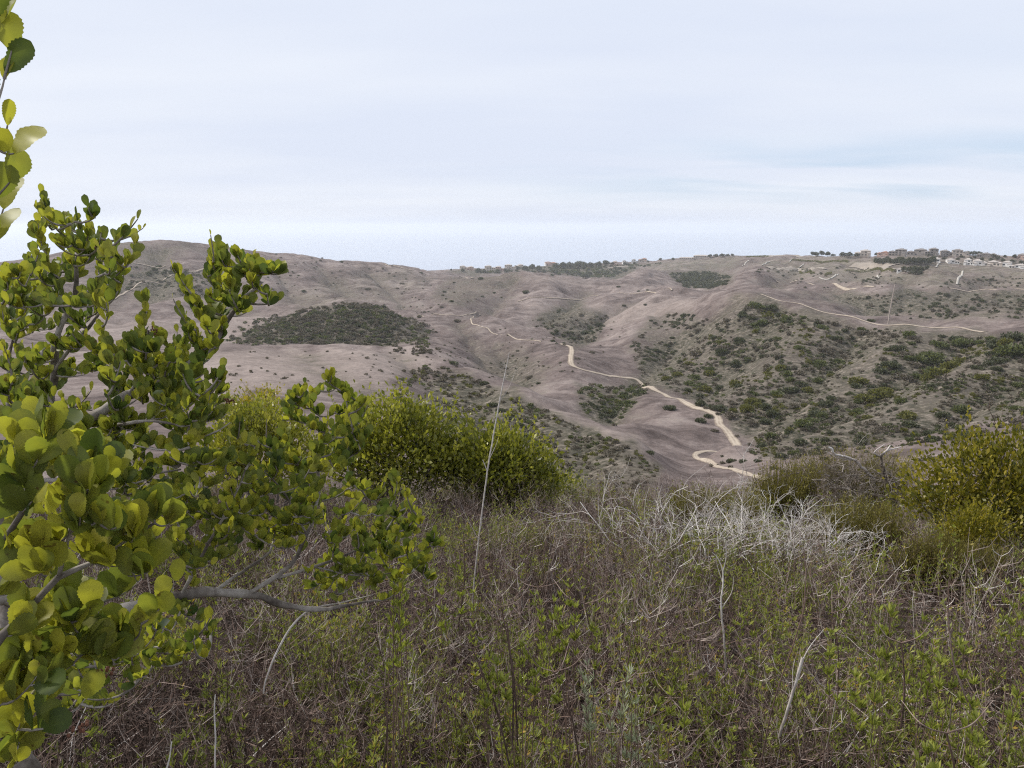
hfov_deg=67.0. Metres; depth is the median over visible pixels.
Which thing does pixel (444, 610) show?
leafy sprig
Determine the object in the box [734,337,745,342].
hillside shrub
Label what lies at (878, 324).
ridge road
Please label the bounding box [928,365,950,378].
hillside shrub
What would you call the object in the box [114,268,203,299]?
hill track
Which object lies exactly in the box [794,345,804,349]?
hillside shrub
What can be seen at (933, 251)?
house
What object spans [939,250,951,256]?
house
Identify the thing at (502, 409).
hillside shrub
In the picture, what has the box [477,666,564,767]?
leafy sprig
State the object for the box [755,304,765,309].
hillside shrub
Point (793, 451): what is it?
hillside shrub
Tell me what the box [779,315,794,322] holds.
hillside shrub
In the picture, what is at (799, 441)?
hillside shrub
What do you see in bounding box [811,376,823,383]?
hillside shrub
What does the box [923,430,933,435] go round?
hillside shrub
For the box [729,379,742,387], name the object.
hillside shrub
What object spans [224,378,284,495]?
bush
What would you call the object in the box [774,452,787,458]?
hillside shrub
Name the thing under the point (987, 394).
hillside shrub
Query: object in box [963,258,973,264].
house
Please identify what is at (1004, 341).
hillside shrub
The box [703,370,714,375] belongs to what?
hillside shrub
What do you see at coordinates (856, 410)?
hillside shrub
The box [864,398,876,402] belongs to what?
hillside shrub
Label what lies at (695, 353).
hillside shrub
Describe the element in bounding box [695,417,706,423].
hillside shrub
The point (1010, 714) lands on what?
leafy sprig
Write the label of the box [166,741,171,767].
dead twig
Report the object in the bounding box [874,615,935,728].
forked stalk
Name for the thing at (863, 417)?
hillside shrub
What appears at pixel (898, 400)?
hillside shrub
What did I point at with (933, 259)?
tree
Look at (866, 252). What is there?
house
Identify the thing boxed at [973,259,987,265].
house
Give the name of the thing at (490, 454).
dry stalk
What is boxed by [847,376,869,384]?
hillside shrub
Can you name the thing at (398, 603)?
leafy sprig
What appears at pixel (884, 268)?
terrace bank
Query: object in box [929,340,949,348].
hillside shrub
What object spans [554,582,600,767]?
leafy sprig
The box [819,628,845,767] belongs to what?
leafy sprig
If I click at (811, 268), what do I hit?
terrace bank
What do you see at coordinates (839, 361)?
hillside shrub
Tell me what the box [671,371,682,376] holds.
hillside shrub
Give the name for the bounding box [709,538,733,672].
dead branch
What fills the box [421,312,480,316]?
dirt track
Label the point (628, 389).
hillside shrub
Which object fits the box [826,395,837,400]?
hillside shrub
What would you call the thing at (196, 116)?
sky
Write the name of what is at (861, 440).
hillside shrub
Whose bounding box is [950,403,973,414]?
hillside shrub
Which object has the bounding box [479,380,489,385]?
hillside shrub
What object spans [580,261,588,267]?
tree
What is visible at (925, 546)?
feathery shrub
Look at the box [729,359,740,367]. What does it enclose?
hillside shrub
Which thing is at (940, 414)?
hillside shrub
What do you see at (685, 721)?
leafy sprig
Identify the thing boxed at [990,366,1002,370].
hillside shrub
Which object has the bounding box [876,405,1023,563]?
bush
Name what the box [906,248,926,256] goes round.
house
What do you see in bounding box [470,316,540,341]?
dirt track
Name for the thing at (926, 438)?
hillside shrub
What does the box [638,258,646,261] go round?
house
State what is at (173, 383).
broadleaf shrub
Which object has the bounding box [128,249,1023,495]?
scrub
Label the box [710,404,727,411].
hillside shrub
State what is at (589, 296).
hill track
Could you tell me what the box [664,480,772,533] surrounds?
feathery shrub
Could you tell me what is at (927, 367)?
hillside shrub
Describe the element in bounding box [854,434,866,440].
hillside shrub
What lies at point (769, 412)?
hillside shrub
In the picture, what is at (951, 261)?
house
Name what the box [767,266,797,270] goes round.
terrace bank
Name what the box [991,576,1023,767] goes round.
leafy sprig
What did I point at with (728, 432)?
dirt road
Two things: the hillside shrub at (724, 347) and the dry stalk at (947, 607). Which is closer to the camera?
the dry stalk at (947, 607)
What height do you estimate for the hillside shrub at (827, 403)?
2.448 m
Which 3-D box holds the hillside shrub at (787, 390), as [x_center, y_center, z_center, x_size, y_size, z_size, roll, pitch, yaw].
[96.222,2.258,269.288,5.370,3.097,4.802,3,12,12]
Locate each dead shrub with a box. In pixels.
[520,443,909,587]
[762,421,935,521]
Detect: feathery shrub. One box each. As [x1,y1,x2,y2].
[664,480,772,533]
[742,453,825,529]
[801,444,923,513]
[801,489,914,570]
[886,525,1013,602]
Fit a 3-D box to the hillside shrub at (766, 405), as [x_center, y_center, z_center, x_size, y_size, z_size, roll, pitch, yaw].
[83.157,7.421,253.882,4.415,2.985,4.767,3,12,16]
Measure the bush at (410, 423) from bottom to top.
2.238 m
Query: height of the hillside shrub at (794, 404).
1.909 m
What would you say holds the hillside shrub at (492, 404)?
on the hills
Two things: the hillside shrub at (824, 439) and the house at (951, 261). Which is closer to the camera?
the hillside shrub at (824, 439)
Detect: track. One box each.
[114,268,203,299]
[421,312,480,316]
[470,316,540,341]
[517,288,671,301]
[776,280,873,290]
[950,288,1023,291]
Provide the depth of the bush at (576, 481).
13.00 m
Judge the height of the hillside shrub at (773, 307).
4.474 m
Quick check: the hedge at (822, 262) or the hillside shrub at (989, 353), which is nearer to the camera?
the hillside shrub at (989, 353)
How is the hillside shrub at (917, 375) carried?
on the hills
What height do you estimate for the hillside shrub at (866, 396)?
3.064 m
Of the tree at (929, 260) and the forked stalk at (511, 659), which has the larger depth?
the tree at (929, 260)
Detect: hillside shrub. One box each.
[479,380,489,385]
[488,402,497,407]
[495,408,506,412]
[625,387,636,391]
[645,450,654,455]
[662,405,675,409]
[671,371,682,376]
[683,380,693,384]
[687,374,700,379]
[689,350,701,356]
[695,399,706,406]
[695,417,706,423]
[700,385,712,392]
[703,367,715,370]
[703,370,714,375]
[704,414,713,417]
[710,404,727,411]
[714,348,729,355]
[716,344,730,349]
[723,411,736,418]
[725,458,734,462]
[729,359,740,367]
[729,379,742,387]
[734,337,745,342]
[737,313,746,317]
[739,403,754,412]
[744,397,758,404]
[745,419,757,425]
[747,301,760,307]
[748,413,757,416]
[752,402,761,406]
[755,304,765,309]
[755,318,768,326]
[756,442,768,447]
[759,402,771,410]
[759,418,770,423]
[764,432,779,439]
[765,304,777,310]
[765,409,779,417]
[770,390,783,395]
[773,352,784,358]
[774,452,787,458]
[775,364,786,370]
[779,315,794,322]
[779,370,793,377]
[780,387,795,393]
[784,376,796,381]
[787,450,800,454]
[790,402,799,407]
[792,438,808,446]
[793,418,813,427]
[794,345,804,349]
[794,369,806,375]
[794,381,806,386]
[801,386,813,392]
[804,417,819,422]
[806,366,815,371]
[807,410,828,417]
[811,359,827,366]
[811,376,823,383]
[815,412,827,418]
[816,324,827,328]
[817,347,829,351]
[817,400,834,406]
[819,437,829,442]
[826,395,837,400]
[829,335,843,340]
[833,358,844,363]
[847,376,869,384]
[848,403,857,408]
[849,383,864,388]
[850,408,863,413]
[852,438,867,444]
[853,393,875,401]
[853,398,863,404]
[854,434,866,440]
[855,330,865,335]
[861,415,873,419]
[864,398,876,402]
[866,388,890,399]
[872,367,888,373]
[878,387,893,391]
[880,360,900,369]
[890,345,907,351]
[890,427,901,431]
[893,397,907,403]
[898,373,913,380]
[898,410,917,420]
[899,350,909,355]
[900,427,907,432]
[901,420,920,427]
[902,330,915,337]
[903,355,913,360]
[904,437,914,441]
[910,353,928,364]
[910,432,921,437]
[911,373,921,378]
[912,361,922,368]
[918,350,946,364]
[919,373,932,380]
[923,366,936,373]
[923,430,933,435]
[923,435,940,441]
[925,383,937,388]
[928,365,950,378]
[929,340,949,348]
[934,411,951,418]
[938,360,960,369]
[948,335,964,340]
[949,337,972,347]
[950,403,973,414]
[952,356,966,363]
[973,339,984,343]
[973,373,990,380]
[982,360,994,365]
[982,392,992,398]
[984,351,994,355]
[985,343,996,348]
[987,338,997,343]
[989,356,1006,363]
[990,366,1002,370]
[993,342,1023,357]
[996,337,1015,345]
[1000,331,1023,341]
[1008,405,1018,410]
[1011,381,1023,388]
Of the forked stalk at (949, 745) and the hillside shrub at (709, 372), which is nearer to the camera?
the forked stalk at (949, 745)
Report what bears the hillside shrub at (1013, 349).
on the hills
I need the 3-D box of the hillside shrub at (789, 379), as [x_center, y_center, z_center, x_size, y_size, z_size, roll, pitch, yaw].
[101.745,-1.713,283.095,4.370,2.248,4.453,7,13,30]
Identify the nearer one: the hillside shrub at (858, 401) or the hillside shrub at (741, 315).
the hillside shrub at (858, 401)
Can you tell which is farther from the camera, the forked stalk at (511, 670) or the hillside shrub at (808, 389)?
the hillside shrub at (808, 389)
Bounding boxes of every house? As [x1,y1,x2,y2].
[485,265,495,270]
[505,264,515,270]
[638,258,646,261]
[679,257,693,259]
[693,255,707,258]
[854,249,870,257]
[877,251,888,256]
[889,248,906,256]
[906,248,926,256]
[924,247,938,255]
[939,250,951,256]
[945,258,959,263]
[952,249,968,255]
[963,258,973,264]
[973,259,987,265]
[977,252,989,257]
[987,260,1002,266]
[1002,261,1011,266]
[1009,264,1023,268]
[1012,253,1023,259]
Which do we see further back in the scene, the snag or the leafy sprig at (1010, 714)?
the snag
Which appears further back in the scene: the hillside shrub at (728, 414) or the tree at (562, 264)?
the tree at (562, 264)
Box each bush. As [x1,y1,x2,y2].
[195,384,354,519]
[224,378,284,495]
[305,376,472,512]
[410,391,585,512]
[513,460,599,508]
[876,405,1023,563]
[927,491,1023,557]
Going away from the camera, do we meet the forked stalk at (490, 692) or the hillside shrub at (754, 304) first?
the forked stalk at (490, 692)
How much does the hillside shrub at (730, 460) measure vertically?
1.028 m
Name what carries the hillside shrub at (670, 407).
on the hills
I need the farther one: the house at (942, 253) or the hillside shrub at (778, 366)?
the house at (942, 253)
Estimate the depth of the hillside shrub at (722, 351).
368.47 m
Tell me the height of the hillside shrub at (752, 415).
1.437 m
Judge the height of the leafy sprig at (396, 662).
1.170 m
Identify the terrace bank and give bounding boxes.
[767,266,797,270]
[768,255,813,256]
[797,267,825,270]
[845,267,896,271]
[849,262,902,269]
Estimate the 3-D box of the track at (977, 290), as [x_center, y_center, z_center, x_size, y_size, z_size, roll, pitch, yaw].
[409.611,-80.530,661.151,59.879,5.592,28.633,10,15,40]
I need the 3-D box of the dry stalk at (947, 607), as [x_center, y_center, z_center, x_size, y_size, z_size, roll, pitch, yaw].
[1.134,0.708,1.930,0.223,0.478,0.006,0,12,0]
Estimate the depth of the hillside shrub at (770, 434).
218.25 m
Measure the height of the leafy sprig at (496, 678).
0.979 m
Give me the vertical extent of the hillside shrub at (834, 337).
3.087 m
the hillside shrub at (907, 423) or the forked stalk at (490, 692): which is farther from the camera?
the hillside shrub at (907, 423)
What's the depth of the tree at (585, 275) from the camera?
1633.58 m
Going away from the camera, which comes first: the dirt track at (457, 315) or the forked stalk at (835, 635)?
the forked stalk at (835, 635)
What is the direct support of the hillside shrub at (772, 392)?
on the hills
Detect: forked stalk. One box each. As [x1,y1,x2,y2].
[355,667,410,767]
[436,522,490,626]
[449,627,509,765]
[476,583,530,745]
[482,599,528,748]
[506,557,576,667]
[522,641,589,762]
[553,576,617,694]
[808,592,853,694]
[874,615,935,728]
[901,696,992,767]
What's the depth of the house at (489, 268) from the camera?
1868.59 m
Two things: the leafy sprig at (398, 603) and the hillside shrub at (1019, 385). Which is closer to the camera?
the leafy sprig at (398, 603)
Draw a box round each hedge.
[792,259,848,263]
[799,270,814,273]
[844,267,894,272]
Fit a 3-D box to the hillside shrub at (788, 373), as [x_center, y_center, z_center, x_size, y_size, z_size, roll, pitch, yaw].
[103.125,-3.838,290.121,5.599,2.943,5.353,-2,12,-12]
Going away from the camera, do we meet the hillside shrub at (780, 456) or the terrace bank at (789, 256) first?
the hillside shrub at (780, 456)
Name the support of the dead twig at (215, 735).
on the hills
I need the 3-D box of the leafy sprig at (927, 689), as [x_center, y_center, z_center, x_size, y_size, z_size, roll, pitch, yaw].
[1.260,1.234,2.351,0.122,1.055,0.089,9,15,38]
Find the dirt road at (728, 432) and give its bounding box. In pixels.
[561,343,772,480]
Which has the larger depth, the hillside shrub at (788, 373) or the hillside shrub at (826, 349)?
the hillside shrub at (826, 349)
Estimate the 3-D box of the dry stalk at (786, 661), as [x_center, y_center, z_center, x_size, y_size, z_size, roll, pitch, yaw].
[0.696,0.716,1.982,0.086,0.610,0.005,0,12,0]
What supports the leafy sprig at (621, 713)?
on the hills
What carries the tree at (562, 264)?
on the hills
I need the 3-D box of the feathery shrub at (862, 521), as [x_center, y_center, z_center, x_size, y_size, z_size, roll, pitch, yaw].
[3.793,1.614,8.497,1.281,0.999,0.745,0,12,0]
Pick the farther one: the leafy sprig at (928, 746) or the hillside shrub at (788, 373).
the hillside shrub at (788, 373)
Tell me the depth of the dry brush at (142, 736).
4.48 m
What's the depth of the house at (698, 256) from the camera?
1803.17 m
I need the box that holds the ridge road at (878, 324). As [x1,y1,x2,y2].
[761,294,983,331]
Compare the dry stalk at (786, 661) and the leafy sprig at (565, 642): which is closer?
the dry stalk at (786, 661)
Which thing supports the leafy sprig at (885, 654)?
on the hills
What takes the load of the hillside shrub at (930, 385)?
on the hills
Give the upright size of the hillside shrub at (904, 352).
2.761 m
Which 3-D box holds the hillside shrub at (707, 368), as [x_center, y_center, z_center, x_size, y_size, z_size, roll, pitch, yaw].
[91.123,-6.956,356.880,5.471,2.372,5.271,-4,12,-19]
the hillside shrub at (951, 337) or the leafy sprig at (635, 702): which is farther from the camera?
the hillside shrub at (951, 337)
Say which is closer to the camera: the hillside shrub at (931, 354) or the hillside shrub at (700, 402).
the hillside shrub at (700, 402)
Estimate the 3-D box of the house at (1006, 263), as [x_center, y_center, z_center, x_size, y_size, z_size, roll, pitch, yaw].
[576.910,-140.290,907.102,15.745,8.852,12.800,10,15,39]
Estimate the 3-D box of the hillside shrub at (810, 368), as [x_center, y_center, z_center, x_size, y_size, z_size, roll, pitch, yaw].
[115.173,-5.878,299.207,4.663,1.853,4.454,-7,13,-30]
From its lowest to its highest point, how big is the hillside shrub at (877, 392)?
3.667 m
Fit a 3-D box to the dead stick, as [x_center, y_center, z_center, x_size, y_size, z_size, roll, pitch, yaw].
[0.952,0.987,2.547,0.122,0.390,0.014,0,12,0]
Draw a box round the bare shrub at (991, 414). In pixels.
[980,397,1002,436]
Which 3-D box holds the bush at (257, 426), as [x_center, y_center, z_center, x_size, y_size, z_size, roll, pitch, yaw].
[-3.074,0.908,9.914,1.954,2.205,1.386,-4,12,-21]
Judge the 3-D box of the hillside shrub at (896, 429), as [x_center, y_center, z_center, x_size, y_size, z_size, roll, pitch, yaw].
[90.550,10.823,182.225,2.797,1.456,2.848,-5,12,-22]
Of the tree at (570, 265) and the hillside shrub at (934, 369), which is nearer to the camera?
the hillside shrub at (934, 369)
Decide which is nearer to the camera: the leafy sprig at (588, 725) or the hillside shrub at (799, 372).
the leafy sprig at (588, 725)
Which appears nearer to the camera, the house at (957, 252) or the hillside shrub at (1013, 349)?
the hillside shrub at (1013, 349)
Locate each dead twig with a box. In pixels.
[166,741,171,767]
[214,694,215,767]
[263,595,371,693]
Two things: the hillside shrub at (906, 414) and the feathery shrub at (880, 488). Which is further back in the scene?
the hillside shrub at (906, 414)
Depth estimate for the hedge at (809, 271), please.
994.46 m
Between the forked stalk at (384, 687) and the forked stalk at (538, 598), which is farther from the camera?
the forked stalk at (538, 598)
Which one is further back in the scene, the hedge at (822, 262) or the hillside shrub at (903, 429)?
the hedge at (822, 262)
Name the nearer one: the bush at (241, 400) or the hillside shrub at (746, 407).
the bush at (241, 400)
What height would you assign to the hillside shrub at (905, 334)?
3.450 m
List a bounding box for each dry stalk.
[460,355,511,632]
[622,572,639,752]
[759,552,806,767]
[930,579,998,752]
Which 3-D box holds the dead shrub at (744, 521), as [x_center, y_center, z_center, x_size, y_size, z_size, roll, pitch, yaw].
[2.147,1.207,8.126,4.271,1.758,3.216,0,12,0]
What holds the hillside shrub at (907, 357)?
on the hills
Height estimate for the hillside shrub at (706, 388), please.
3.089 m
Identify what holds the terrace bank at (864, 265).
on the hills
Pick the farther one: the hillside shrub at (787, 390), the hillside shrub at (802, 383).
the hillside shrub at (802, 383)
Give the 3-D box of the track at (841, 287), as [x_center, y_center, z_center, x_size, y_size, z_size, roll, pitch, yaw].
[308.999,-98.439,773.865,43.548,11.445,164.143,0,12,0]
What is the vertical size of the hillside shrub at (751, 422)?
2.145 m
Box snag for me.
[874,444,899,483]
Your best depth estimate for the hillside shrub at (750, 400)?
260.85 m
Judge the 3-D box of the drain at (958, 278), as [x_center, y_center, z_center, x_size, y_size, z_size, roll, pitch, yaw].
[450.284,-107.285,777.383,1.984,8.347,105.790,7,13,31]
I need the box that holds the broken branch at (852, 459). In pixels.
[825,447,874,480]
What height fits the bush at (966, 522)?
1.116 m
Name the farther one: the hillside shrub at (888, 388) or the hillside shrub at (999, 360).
the hillside shrub at (888, 388)
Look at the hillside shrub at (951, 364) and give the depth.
248.60 m
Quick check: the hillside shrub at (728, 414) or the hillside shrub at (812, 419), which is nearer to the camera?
the hillside shrub at (812, 419)
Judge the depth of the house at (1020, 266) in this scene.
891.56 m
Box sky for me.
[0,0,1023,232]
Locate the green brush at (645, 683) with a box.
[0,471,1023,767]
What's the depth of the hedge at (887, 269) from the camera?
944.73 m
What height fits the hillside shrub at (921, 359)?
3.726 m
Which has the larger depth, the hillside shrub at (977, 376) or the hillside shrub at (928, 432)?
the hillside shrub at (977, 376)
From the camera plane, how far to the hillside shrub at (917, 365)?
270.90 m
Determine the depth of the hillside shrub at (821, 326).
351.69 m
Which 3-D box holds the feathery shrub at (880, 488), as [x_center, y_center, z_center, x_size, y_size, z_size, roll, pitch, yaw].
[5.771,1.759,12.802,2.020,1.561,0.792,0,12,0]
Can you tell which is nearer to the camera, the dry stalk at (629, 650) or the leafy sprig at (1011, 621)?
the dry stalk at (629, 650)
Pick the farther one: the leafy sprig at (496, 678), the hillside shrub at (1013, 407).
the hillside shrub at (1013, 407)
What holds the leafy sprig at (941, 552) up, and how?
on the hills
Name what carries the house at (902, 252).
on the hills
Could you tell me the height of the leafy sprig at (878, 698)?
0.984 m
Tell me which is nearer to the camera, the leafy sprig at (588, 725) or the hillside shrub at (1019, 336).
the leafy sprig at (588, 725)
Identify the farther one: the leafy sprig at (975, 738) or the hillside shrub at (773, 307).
the hillside shrub at (773, 307)
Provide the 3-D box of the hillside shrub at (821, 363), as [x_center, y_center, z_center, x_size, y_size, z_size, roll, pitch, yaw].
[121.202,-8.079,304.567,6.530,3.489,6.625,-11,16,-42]
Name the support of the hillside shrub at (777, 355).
on the hills
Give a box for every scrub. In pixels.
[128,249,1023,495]
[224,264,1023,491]
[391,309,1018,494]
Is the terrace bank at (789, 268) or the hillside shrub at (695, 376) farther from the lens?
the terrace bank at (789, 268)
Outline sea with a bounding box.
[0,233,1023,270]
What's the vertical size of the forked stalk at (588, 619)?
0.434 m
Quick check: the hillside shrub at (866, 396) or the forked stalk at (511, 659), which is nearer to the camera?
the forked stalk at (511, 659)
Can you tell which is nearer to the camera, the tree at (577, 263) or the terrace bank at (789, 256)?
the terrace bank at (789, 256)
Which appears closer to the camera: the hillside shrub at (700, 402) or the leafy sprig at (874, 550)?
the leafy sprig at (874, 550)
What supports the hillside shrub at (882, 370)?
on the hills
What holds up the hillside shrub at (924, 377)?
on the hills
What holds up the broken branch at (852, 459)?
on the dead shrub at (856, 475)
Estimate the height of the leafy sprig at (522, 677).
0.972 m
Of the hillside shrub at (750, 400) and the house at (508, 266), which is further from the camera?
the house at (508, 266)
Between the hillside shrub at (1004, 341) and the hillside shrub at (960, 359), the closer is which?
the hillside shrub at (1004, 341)
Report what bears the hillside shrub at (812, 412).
on the hills
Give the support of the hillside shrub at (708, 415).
on the hills
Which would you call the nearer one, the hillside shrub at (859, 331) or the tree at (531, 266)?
the hillside shrub at (859, 331)
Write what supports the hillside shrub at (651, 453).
on the hills
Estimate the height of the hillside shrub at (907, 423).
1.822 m
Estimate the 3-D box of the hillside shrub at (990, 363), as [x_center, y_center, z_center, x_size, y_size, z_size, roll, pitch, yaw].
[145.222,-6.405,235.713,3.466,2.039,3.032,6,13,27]
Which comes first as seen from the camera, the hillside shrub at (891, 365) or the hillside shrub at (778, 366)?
the hillside shrub at (891, 365)
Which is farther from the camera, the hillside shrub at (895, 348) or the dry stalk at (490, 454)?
the hillside shrub at (895, 348)
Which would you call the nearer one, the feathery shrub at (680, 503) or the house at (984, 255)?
the feathery shrub at (680, 503)
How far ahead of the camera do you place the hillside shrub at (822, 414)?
231.58 m
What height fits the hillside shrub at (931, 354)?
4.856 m
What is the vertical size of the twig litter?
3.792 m
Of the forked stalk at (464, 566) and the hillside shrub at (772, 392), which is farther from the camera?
the hillside shrub at (772, 392)
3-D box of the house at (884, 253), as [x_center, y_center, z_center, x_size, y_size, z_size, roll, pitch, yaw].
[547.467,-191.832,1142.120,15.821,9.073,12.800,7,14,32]
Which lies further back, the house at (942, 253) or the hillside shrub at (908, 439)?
the house at (942, 253)
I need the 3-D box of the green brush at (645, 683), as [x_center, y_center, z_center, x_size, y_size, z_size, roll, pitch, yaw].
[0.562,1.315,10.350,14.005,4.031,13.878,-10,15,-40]
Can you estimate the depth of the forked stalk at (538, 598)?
2.81 m
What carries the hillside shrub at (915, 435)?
on the hills
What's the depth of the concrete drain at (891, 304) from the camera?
362.82 m
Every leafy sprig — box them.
[383,568,410,767]
[385,560,407,767]
[435,573,477,767]
[476,650,502,767]
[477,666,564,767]
[514,630,545,767]
[536,589,562,766]
[552,612,602,767]
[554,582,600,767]
[577,659,599,767]
[605,664,633,767]
[626,694,656,767]
[651,679,692,767]
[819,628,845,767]
[848,667,887,767]
[865,534,889,650]
[874,602,927,767]
[913,630,968,767]
[914,718,943,767]
[932,643,1023,767]
[935,524,959,650]
[964,706,986,767]
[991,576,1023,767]
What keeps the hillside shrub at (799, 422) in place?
on the hills
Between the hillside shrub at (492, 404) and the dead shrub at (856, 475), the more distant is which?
the hillside shrub at (492, 404)
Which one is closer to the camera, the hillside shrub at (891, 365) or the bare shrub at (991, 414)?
the bare shrub at (991, 414)
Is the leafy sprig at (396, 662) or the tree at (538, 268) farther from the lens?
the tree at (538, 268)
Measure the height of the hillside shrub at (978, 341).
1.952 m
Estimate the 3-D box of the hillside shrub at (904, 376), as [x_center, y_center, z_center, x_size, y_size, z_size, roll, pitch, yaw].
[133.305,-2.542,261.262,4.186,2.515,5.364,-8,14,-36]
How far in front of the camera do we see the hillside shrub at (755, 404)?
257.59 m
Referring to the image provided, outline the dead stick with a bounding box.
[778,629,823,736]
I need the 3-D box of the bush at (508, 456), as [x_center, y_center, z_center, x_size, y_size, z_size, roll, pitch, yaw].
[-0.227,1.123,12.248,2.801,2.012,1.716,0,12,0]
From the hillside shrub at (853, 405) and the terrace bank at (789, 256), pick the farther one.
the terrace bank at (789, 256)
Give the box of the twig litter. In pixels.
[1,481,1023,767]
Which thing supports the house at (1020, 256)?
on the hills
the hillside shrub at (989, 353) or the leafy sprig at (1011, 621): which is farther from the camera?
the hillside shrub at (989, 353)
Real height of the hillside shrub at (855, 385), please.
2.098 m
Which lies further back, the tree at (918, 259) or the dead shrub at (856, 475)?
the tree at (918, 259)
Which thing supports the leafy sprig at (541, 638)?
on the hills
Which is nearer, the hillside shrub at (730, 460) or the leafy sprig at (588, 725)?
the leafy sprig at (588, 725)
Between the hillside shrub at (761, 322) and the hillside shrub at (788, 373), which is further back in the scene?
the hillside shrub at (761, 322)
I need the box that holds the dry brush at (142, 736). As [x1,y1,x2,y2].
[0,460,1023,767]
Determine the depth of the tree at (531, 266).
1875.22 m
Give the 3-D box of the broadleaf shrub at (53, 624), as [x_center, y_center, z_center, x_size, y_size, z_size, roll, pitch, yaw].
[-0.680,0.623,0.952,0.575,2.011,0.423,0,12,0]
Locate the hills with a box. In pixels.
[0,240,1023,767]
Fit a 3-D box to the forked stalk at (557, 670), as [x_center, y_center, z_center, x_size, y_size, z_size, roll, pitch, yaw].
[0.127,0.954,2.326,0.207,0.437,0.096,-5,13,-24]
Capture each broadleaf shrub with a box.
[0,0,185,767]
[0,183,288,767]
[0,366,445,709]
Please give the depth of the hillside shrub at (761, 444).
214.09 m
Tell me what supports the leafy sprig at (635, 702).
on the hills
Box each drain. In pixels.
[887,284,895,323]
[956,271,963,283]
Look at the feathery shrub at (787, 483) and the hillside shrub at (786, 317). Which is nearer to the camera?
the feathery shrub at (787, 483)
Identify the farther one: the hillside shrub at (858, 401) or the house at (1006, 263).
the house at (1006, 263)
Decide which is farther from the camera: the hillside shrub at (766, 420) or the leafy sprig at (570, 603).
the hillside shrub at (766, 420)
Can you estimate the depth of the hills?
367.30 m
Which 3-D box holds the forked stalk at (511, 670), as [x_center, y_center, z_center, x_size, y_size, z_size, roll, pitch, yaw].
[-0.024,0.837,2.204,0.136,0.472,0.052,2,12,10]
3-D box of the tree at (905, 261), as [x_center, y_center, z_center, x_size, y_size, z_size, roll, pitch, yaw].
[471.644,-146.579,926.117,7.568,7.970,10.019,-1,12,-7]
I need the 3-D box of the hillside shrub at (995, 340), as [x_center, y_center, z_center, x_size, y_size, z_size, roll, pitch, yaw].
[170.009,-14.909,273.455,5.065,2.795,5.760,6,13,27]
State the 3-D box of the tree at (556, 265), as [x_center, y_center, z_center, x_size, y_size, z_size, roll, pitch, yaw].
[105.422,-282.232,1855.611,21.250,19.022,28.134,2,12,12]
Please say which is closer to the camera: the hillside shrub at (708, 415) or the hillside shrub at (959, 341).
the hillside shrub at (708, 415)
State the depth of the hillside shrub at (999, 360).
236.09 m
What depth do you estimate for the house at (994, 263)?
910.30 m
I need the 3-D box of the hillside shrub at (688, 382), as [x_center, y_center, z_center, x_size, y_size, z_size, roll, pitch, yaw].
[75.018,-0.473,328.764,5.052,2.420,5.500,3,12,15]
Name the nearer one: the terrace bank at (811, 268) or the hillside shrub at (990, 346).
the hillside shrub at (990, 346)
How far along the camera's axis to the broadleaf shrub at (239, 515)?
2.04 m
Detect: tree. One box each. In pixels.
[528,264,534,269]
[535,265,541,271]
[552,263,559,268]
[560,262,566,267]
[566,261,575,268]
[574,261,581,266]
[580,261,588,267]
[581,273,590,277]
[902,259,909,264]
[913,257,921,263]
[924,258,931,263]
[928,256,936,262]
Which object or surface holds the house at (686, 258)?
on the hills

